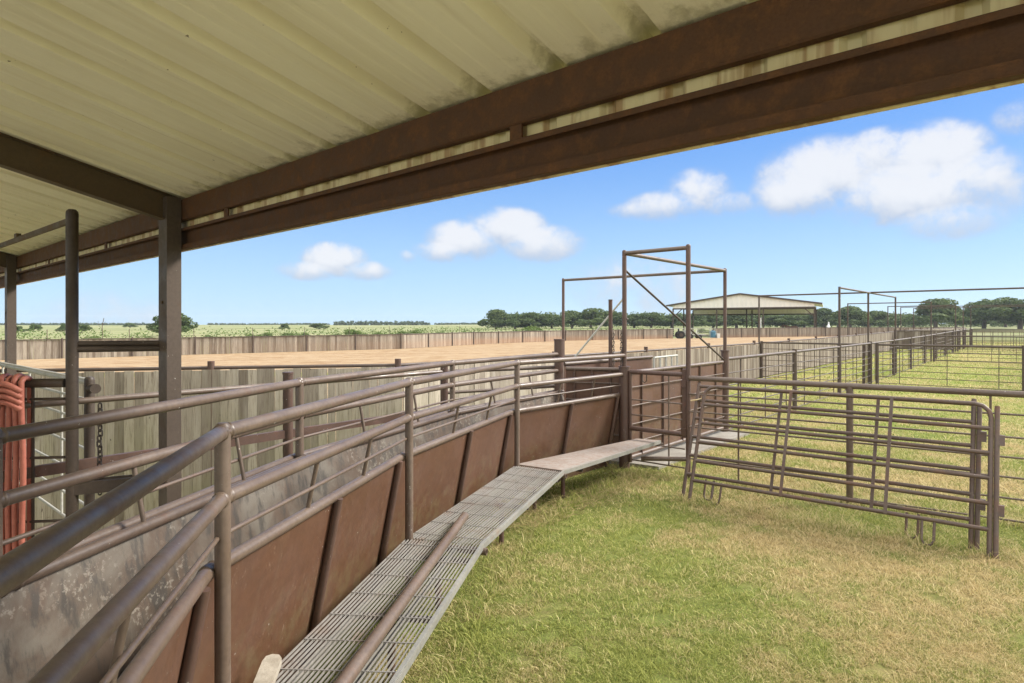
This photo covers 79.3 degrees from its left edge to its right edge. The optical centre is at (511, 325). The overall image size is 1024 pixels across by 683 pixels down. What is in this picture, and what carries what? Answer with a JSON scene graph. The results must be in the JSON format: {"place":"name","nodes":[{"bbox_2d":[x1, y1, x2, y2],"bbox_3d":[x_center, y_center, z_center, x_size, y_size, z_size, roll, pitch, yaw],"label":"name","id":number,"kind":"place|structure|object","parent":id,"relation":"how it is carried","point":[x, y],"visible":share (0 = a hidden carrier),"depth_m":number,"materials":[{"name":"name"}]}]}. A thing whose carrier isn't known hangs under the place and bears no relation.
{"place":"outdoors","nodes":[
{"label":"outdoors","id":0,"kind":"place"},
{"bbox_2d":[0,336,836,440],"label":"arena sand","id":1,"kind":"structure","parent":0,"point":[424,354],"depth_m":45.64,"materials":[{"name":"beige sand"}]},
{"bbox_2d":[675,329,692,338],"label":"tractor","id":2,"kind":"object","parent":1,"relation":"on","point":[680,334],"visible":0.65,"depth_m":87.92,"materials":[{"name":"grey paint"}]},
{"bbox_2d":[0,324,1023,682],"bbox_3d":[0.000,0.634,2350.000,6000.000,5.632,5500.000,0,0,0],"label":"ground","id":3,"kind":"structure","parent":0,"point":[668,620],"depth_m":5.25,"materials":[{"name":"green plant"}]},
{"bbox_2d":[17,326,25,331],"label":"oak tree","id":4,"kind":"object","parent":3,"relation":"on","point":[19,328],"visible":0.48,"depth_m":169.95,"materials":[{"name":"green plant"}]},
{"bbox_2d":[26,324,42,330],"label":"oak tree","id":5,"kind":"object","parent":3,"relation":"on","point":[34,326],"visible":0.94,"depth_m":189.66,"materials":[{"name":"green plant"}]},
{"bbox_2d":[55,323,64,332],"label":"oak tree","id":6,"kind":"object","parent":3,"relation":"on","point":[61,327],"visible":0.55,"depth_m":179.02,"materials":[{"name":"green plant"}]},
{"bbox_2d":[0,209,159,517],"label":"tall post","id":7,"kind":"object","parent":3,"relation":"on","point":[74,346],"visible":0.72,"depth_m":5.06,"materials":[{"name":"metal"}]},
{"bbox_2d":[79,324,92,332],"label":"oak tree","id":8,"kind":"object","parent":3,"relation":"on","point":[82,327],"visible":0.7,"depth_m":174.36,"materials":[{"name":"green plant"}]},
{"bbox_2d":[82,336,100,339],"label":"bush","id":9,"kind":"object","parent":3,"relation":"on","point":[85,338],"visible":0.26,"depth_m":83.72,"materials":[{"name":"green plant"}]},
{"bbox_2d":[123,323,137,327],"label":"oak tree","id":10,"kind":"object","parent":3,"relation":"on","point":[129,325],"visible":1,"depth_m":328.81,"materials":[{"name":"green plant"}]},
{"bbox_2d":[146,313,198,332],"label":"oak tree","id":11,"kind":"object","parent":3,"relation":"on","point":[186,321],"visible":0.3,"depth_m":137.02,"materials":[{"name":"green plant"}]},
{"bbox_2d":[0,320,477,324],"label":"distant wood","id":12,"kind":"object","parent":3,"relation":"on","point":[395,322],"visible":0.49,"depth_m":615.05,"materials":[{"name":"green plant"}]},
{"bbox_2d":[43,325,505,338],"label":"bushes","id":13,"kind":"object","parent":3,"relation":"on","point":[47,337],"visible":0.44,"depth_m":63.91,"materials":[{"name":"green plant"}]},
{"bbox_2d":[3,365,553,482],"bbox_3d":[-2.018,1.958,7.318,0.600,2.885,7.223,0,0,44],"label":"pipe fence","id":14,"kind":"object","parent":3,"relation":"on","point":[286,433],"visible":0.41,"depth_m":6.62,"materials":[{"name":"brown metal"}]},
{"bbox_2d":[0,339,564,682],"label":"chute fence","id":15,"kind":"object","parent":3,"relation":"on","point":[49,612],"visible":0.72,"depth_m":3.13,"materials":[{"name":"metal"}]},
{"bbox_2d":[565,366,618,442],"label":"sheet gate","id":16,"kind":"structure","parent":15,"relation":"attached to","point":[571,372],"depth_m":9.39,"materials":[{"name":"brown metal"}]},
{"bbox_2d":[278,323,289,329],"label":"oak tree","id":17,"kind":"object","parent":3,"relation":"on","point":[284,326],"visible":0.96,"depth_m":239.41,"materials":[{"name":"green plant"}]},
{"bbox_2d":[0,353,629,682],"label":"chute fence","id":18,"kind":"object","parent":3,"relation":"on","point":[284,588],"visible":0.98,"depth_m":3.30,"materials":[{"name":"metal"}]},
{"bbox_2d":[628,369,686,468],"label":"walk gate","id":19,"kind":"structure","parent":18,"relation":"attached to","point":[668,432],"depth_m":8.66,"materials":[{"name":"brown metal"}]},
{"bbox_2d":[309,323,329,328],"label":"oak tree","id":20,"kind":"object","parent":3,"relation":"on","point":[317,325],"visible":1,"depth_m":257.90,"materials":[{"name":"green plant"}]},
{"bbox_2d":[0,325,668,340],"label":"scrub belt","id":21,"kind":"object","parent":3,"relation":"on","point":[210,332],"visible":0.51,"depth_m":109.36,"materials":[{"name":"green plant"}]},
{"bbox_2d":[335,329,361,338],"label":"bush","id":22,"kind":"object","parent":3,"relation":"on","point":[352,331],"visible":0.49,"depth_m":111.94,"materials":[{"name":"green plant"}]},
{"bbox_2d":[397,330,421,334],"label":"bush","id":23,"kind":"object","parent":3,"relation":"on","point":[406,333],"visible":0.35,"depth_m":104.56,"materials":[{"name":"green plant"}]},
{"bbox_2d":[275,439,662,682],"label":"catwalk","id":24,"kind":"object","parent":3,"relation":"on","point":[577,461],"visible":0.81,"depth_m":4.16,"materials":[{"name":"grey metal"}]},
{"bbox_2d":[253,654,281,682],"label":"wooden plank","id":25,"kind":"object","parent":24,"relation":"on","point":[269,668],"visible":1,"depth_m":2.89,"materials":[{"name":"beige wood"}]},
{"bbox_2d":[334,512,468,682],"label":"loose pipe","id":26,"kind":"object","parent":24,"relation":"on","point":[354,667],"visible":1,"depth_m":3.43,"materials":[{"name":"metal"}]},
{"bbox_2d":[0,327,961,359],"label":"arena fence","id":27,"kind":"object","parent":3,"relation":"on","point":[46,348],"visible":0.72,"depth_m":56.74,"materials":[{"name":"wood"}]},
{"bbox_2d":[0,327,965,535],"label":"arena fence","id":28,"kind":"object","parent":3,"relation":"on","point":[132,435],"visible":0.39,"depth_m":10.58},
{"bbox_2d":[477,309,509,328],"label":"oak tree","id":29,"kind":"object","parent":3,"relation":"on","point":[494,315],"visible":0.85,"depth_m":226.65,"materials":[{"name":"green plant"}]},
{"bbox_2d":[0,0,1023,505],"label":"open shed","id":30,"kind":"structure","parent":3,"relation":"on","point":[166,132],"depth_m":2.90,"materials":[{"name":"metal"}]},
{"bbox_2d":[491,313,536,328],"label":"oak tree","id":31,"kind":"object","parent":3,"relation":"on","point":[514,320],"visible":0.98,"depth_m":222.63,"materials":[{"name":"green plant"}]},
{"bbox_2d":[512,326,543,331],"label":"bush","id":32,"kind":"object","parent":3,"relation":"on","point":[530,328],"visible":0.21,"depth_m":94.82,"materials":[{"name":"green plant"}]},
{"bbox_2d":[517,312,554,327],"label":"oak tree","id":33,"kind":"object","parent":3,"relation":"on","point":[543,318],"visible":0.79,"depth_m":224.55,"materials":[{"name":"green plant"}]},
{"bbox_2d":[538,314,566,327],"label":"oak tree","id":34,"kind":"object","parent":3,"relation":"on","point":[555,317],"visible":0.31,"depth_m":232.71,"materials":[{"name":"green plant"}]},
{"bbox_2d":[552,310,589,328],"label":"oak tree","id":35,"kind":"object","parent":3,"relation":"on","point":[571,315],"visible":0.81,"depth_m":222.53,"materials":[{"name":"green plant"}]},
{"bbox_2d":[485,462,675,528],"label":"dry clippings","id":36,"kind":"object","parent":3,"relation":"on","point":[588,503],"visible":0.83,"depth_m":7.44,"materials":[{"name":"plant"}]},
{"bbox_2d":[569,308,607,327],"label":"oak tree","id":37,"kind":"object","parent":3,"relation":"on","point":[594,316],"visible":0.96,"depth_m":219.43,"materials":[{"name":"green plant"}]},
{"bbox_2d":[595,310,633,327],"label":"oak tree","id":38,"kind":"object","parent":3,"relation":"on","point":[616,317],"visible":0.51,"depth_m":222.90,"materials":[{"name":"green plant"}]},
{"bbox_2d":[613,313,654,327],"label":"oak tree","id":39,"kind":"object","parent":3,"relation":"on","point":[633,316],"visible":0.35,"depth_m":227.15,"materials":[{"name":"green plant"}]},
{"bbox_2d":[634,312,671,327],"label":"oak tree","id":40,"kind":"object","parent":3,"relation":"on","point":[656,318],"visible":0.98,"depth_m":220.69,"materials":[{"name":"green plant"}]},
{"bbox_2d":[654,314,685,327],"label":"oak tree","id":41,"kind":"object","parent":3,"relation":"on","point":[669,316],"visible":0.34,"depth_m":226.84,"materials":[{"name":"green plant"}]},
{"bbox_2d":[671,328,711,337],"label":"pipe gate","id":42,"kind":"structure","parent":3,"relation":"on","point":[684,329],"depth_m":90.90,"materials":[{"name":"metal"}]},
{"bbox_2d":[675,313,711,327],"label":"oak tree","id":43,"kind":"object","parent":3,"relation":"on","point":[701,320],"visible":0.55,"depth_m":219.22,"materials":[{"name":"green plant"}]},
{"bbox_2d":[697,328,708,332],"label":"bush","id":44,"kind":"object","parent":3,"relation":"on","point":[703,330],"visible":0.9,"depth_m":129.99,"materials":[{"name":"green plant"}]},
{"bbox_2d":[694,315,730,327],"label":"oak tree","id":45,"kind":"object","parent":3,"relation":"on","point":[711,319],"visible":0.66,"depth_m":231.99,"materials":[{"name":"green plant"}]},
{"bbox_2d":[422,464,1023,682],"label":"tall grass","id":46,"kind":"structure","parent":3,"relation":"on","point":[834,527],"depth_m":6.12,"materials":[{"name":"green plant"}]},
{"bbox_2d":[713,315,757,327],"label":"oak tree","id":47,"kind":"object","parent":3,"relation":"on","point":[735,320],"visible":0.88,"depth_m":221.57,"materials":[{"name":"green plant"}]},
{"bbox_2d":[666,293,822,336],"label":"pavilion","id":48,"kind":"structure","parent":3,"relation":"on","point":[741,304],"depth_m":101.29,"materials":[{"name":"beige metal"}]},
{"bbox_2d":[484,311,1023,327],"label":"background wood","id":49,"kind":"object","parent":3,"relation":"on","point":[925,325],"visible":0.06,"depth_m":284.27,"materials":[{"name":"green plant"}]},
{"bbox_2d":[739,315,773,327],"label":"oak tree","id":50,"kind":"object","parent":3,"relation":"on","point":[755,316],"visible":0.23,"depth_m":226.10,"materials":[{"name":"green plant"}]},
{"bbox_2d":[760,315,807,327],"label":"oak tree","id":51,"kind":"object","parent":3,"relation":"on","point":[780,320],"visible":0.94,"depth_m":221.69,"materials":[{"name":"green plant"}]},
{"bbox_2d":[785,315,826,326],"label":"oak tree","id":52,"kind":"object","parent":3,"relation":"on","point":[806,321],"visible":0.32,"depth_m":225.13,"materials":[{"name":"green plant"}]},
{"bbox_2d":[760,341,865,383],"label":"pen gate","id":53,"kind":"structure","parent":3,"relation":"on","point":[814,356],"depth_m":23.28,"materials":[{"name":"brown metal"}]},
{"bbox_2d":[804,307,836,326],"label":"oak tree","id":54,"kind":"object","parent":3,"relation":"on","point":[824,315],"visible":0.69,"depth_m":220.13,"materials":[{"name":"green plant"}]},
{"bbox_2d":[681,383,986,550],"bbox_3d":[3.402,1.428,6.876,2.982,1.397,0.558,0,0,40],"label":"livestock panel","id":55,"kind":"object","parent":3,"relation":"on","point":[978,438],"visible":0.71,"depth_m":6.56,"materials":[{"name":"brown metal"}]},
{"bbox_2d":[687,385,1004,558],"bbox_3d":[3.420,1.435,6.674,2.982,1.383,0.548,0,0,40],"label":"livestock panel","id":56,"kind":"object","parent":3,"relation":"on","point":[995,509],"visible":0.97,"depth_m":6.37,"materials":[{"name":"brown metal"}]},
{"bbox_2d":[827,305,873,326],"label":"oak tree","id":57,"kind":"object","parent":3,"relation":"on","point":[857,315],"visible":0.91,"depth_m":209.52,"materials":[{"name":"green plant"}]},
{"bbox_2d":[729,328,972,429],"bbox_3d":[22.422,1.305,33.254,0.109,2.190,55.911,0,0,41],"label":"pen fence","id":58,"kind":"object","parent":3,"relation":"on","point":[793,352],"visible":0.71,"depth_m":18.76,"materials":[{"name":"brown metal"}]},
{"bbox_2d":[689,376,1023,522],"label":"pen fence","id":59,"kind":"object","parent":3,"relation":"on","point":[849,403],"visible":0.57,"depth_m":7.28,"materials":[{"name":"brown metal"}]},
{"bbox_2d":[838,287,895,374],"bbox_3d":[13.007,0.538,22.309,0.064,3.514,9.464,0,0,41],"label":"overhead frame","id":60,"kind":"object","parent":3,"relation":"on","point":[839,315],"visible":0.71,"depth_m":18.74,"materials":[{"name":"brown metal"}]},
{"bbox_2d":[858,310,903,326],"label":"oak tree","id":61,"kind":"object","parent":3,"relation":"on","point":[880,318],"visible":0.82,"depth_m":212.72,"materials":[{"name":"green plant"}]},
{"bbox_2d":[847,302,931,361],"bbox_3d":[21.502,0.421,35.312,4.183,3.503,0.066,0,0,41],"label":"overhead frame","id":62,"kind":"object","parent":3,"relation":"on","point":[901,302],"visible":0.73,"depth_m":34.31,"materials":[{"name":"brown metal"}]},
{"bbox_2d":[758,287,1023,383],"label":"overhead frame","id":63,"kind":"object","parent":3,"relation":"on","point":[759,296],"visible":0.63,"depth_m":22.09,"materials":[{"name":"brown metal"}]},
{"bbox_2d":[888,314,911,326],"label":"oak tree","id":64,"kind":"object","parent":3,"relation":"on","point":[903,316],"visible":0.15,"depth_m":237.49,"materials":[{"name":"green plant"}]},
{"bbox_2d":[905,313,926,326],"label":"oak tree","id":65,"kind":"object","parent":3,"relation":"on","point":[918,321],"visible":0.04,"depth_m":262.14,"materials":[{"name":"green plant"}]},
{"bbox_2d":[887,305,955,351],"bbox_3d":[29.652,0.286,44.787,4.183,3.512,0.066,0,0,41],"label":"overhead frame","id":66,"kind":"object","parent":3,"relation":"on","point":[926,305],"visible":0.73,"depth_m":44.12,"materials":[{"name":"brown metal"}]},
{"bbox_2d":[894,329,954,349],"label":"board gate","id":67,"kind":"structure","parent":3,"relation":"on","point":[901,334],"depth_m":45.33,"materials":[{"name":"brown metal"}]},
{"bbox_2d":[902,298,973,326],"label":"oak tree","id":68,"kind":"object","parent":3,"relation":"on","point":[939,314],"visible":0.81,"depth_m":192.14,"materials":[{"name":"green plant"}]},
{"bbox_2d":[875,343,1023,390],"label":"pen gate","id":69,"kind":"structure","parent":3,"relation":"on","point":[877,358],"depth_m":20.60,"materials":[{"name":"brown metal"}]},
{"bbox_2d":[900,305,1012,329],"bbox_3d":[34.284,0.237,46.738,8.363,3.534,0.066,0,0,41],"label":"overhead frame","id":70,"kind":"object","parent":3,"relation":"on","point":[951,306],"visible":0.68,"depth_m":46.94,"materials":[{"name":"brown metal"}]},
{"bbox_2d":[938,318,979,326],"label":"oak tree","id":71,"kind":"object","parent":3,"relation":"on","point":[945,320],"visible":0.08,"depth_m":262.93,"materials":[{"name":"green plant"}]},
{"bbox_2d":[913,306,1023,344],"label":"overhead frame","id":72,"kind":"object","parent":3,"relation":"on","point":[962,307],"visible":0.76,"depth_m":51.72,"materials":[{"name":"brown metal"}]},
{"bbox_2d":[933,335,1023,363],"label":"pen gate","id":73,"kind":"structure","parent":3,"relation":"on","point":[934,348],"depth_m":32.63,"materials":[{"name":"brown metal"}]},
{"bbox_2d":[958,301,1015,328],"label":"oak tree","id":74,"kind":"object","parent":3,"relation":"on","point":[980,321],"visible":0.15,"depth_m":203.86,"materials":[{"name":"green plant"}]},
{"bbox_2d":[957,331,1023,351],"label":"pen gate","id":75,"kind":"structure","parent":3,"relation":"on","point":[962,338],"depth_m":42.45,"materials":[{"name":"brown metal"}]},
{"bbox_2d":[963,330,1023,349],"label":"pen gate","id":76,"kind":"structure","parent":3,"relation":"on","point":[976,342],"depth_m":46.21,"materials":[{"name":"brown metal"}]},
{"bbox_2d":[971,297,1023,328],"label":"oak tree","id":77,"kind":"object","parent":3,"relation":"on","point":[1012,315],"visible":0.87,"depth_m":187.87,"materials":[{"name":"green plant"}]},
{"bbox_2d":[971,329,1023,345],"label":"pen gate","id":78,"kind":"structure","parent":3,"relation":"on","point":[997,332],"depth_m":50.62,"materials":[{"name":"brown metal"}]},
{"bbox_2d":[986,320,1023,326],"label":"oak tree","id":79,"kind":"object","parent":3,"relation":"on","point":[994,321],"visible":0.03,"depth_m":259.00,"materials":[{"name":"green plant"}]},
{"bbox_2d":[0,83,1023,324],"label":"sky","id":80,"kind":"structure","parent":0,"point":[930,195],"materials":[{"name":"blue"}]},
{"bbox_2d":[609,430,748,469],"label":"pavement","id":81,"kind":"structure","parent":0,"point":[674,452],"depth_m":10.14,"materials":[{"name":"concrete"}]},
{"bbox_2d":[608,299,612,366],"bbox_3d":[1.675,0.927,10.500,0.074,2.745,0.074,0,0,0],"label":"latch upright","id":82,"kind":"object","parent":81,"relation":"on","point":[609,330],"visible":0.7,"depth_m":10.47,"materials":[{"name":"brown metal"}]},
{"bbox_2d":[564,355,652,400],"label":"sheet gate","id":83,"kind":"structure","parent":82,"relation":"attached to","point":[639,362],"depth_m":10.84,"materials":[{"name":"brown metal"}]},
{"bbox_2d":[612,331,614,366],"bbox_3d":[1.723,0.536,10.470,0.041,0.889,0.043,0,0,42],"label":"chain","id":84,"kind":"object","parent":82,"relation":"hanging from","point":[613,347],"visible":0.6,"depth_m":10.46,"materials":[{"name":"metal"}]},
{"bbox_2d":[562,244,726,477],"bbox_3d":[2.673,0.592,11.496,3.000,3.416,6.121,0,0,0],"label":"overhead frame","id":85,"kind":"object","parent":81,"relation":"on","point":[688,264],"visible":0.84,"depth_m":9.11,"materials":[{"name":"brown metal"}]},
{"bbox_2d":[620,331,622,365],"bbox_3d":[1.610,0.416,9.100,0.038,0.689,0.044,0,0,38],"label":"chain","id":86,"kind":"object","parent":85,"relation":"hanging from","point":[621,347],"visible":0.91,"depth_m":9.09,"materials":[{"name":"metal"}]},
{"bbox_2d":[653,354,677,367],"bbox_3d":[3.104,1.300,12.437,0.040,1.400,1.240,0,0,36],"label":"stub fence","id":87,"kind":"object","parent":81,"relation":"on","point":[665,357],"visible":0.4,"depth_m":12.42,"materials":[{"name":"white metal"}]},
{"bbox_2d":[720,350,729,431],"bbox_3d":[4.140,1.438,12.000,0.170,1.925,0.170,0,0,0],"label":"gate post","id":88,"kind":"object","parent":81,"relation":"on","point":[725,364],"visible":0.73,"depth_m":11.94,"materials":[{"name":"brown metal"}]},
{"bbox_2d":[632,360,723,458],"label":"sheet gate","id":89,"kind":"structure","parent":88,"relation":"attached to","point":[654,388],"depth_m":10.13,"materials":[{"name":"brown metal"}]},
{"bbox_2d":[708,328,719,337],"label":"sprayer tank","id":90,"kind":"object","parent":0,"point":[714,334],"visible":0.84,"depth_m":88.89,"materials":[{"name":"blue plastic"}]},
{"bbox_2d":[729,342,1023,397],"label":"grass","id":91,"kind":"structure","parent":0,"point":[949,372],"depth_m":26.34,"materials":[{"name":"green plant"}]},
{"label":"dirt floor","id":92,"kind":"structure","parent":0,"visible":0},
{"bbox_2d":[4,378,64,537],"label":"rod gate","id":93,"kind":"structure","parent":92,"relation":"on","point":[32,384],"depth_m":5.04,"materials":[{"name":"metal"}]},
{"bbox_2d":[0,373,32,554],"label":"garden hose","id":94,"kind":"object","parent":93,"relation":"hanging from","point":[13,395],"visible":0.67,"depth_m":4.89,"materials":[{"name":"rubber"}]},
{"bbox_2d":[84,377,100,505],"bbox_3d":[-3.810,1.383,5.597,0.217,1.834,0.087,0,0,41],"label":"latch post","id":95,"kind":"object","parent":92,"relation":"on","point":[91,388],"visible":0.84,"depth_m":5.60,"materials":[{"name":"metal"}]},
{"bbox_2d":[0,361,84,517],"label":"pale gate","id":96,"kind":"structure","parent":95,"relation":"attached to","point":[42,372],"depth_m":6.38,"materials":[{"name":"white metal"}]},
{"bbox_2d":[96,402,102,495],"bbox_3d":[-3.460,1.035,5.180,0.040,0.783,0.047,0,0,44],"label":"chain","id":97,"kind":"object","parent":95,"relation":"hanging from","point":[100,442],"visible":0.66,"depth_m":5.18,"materials":[{"name":"black metal"}]}
]}

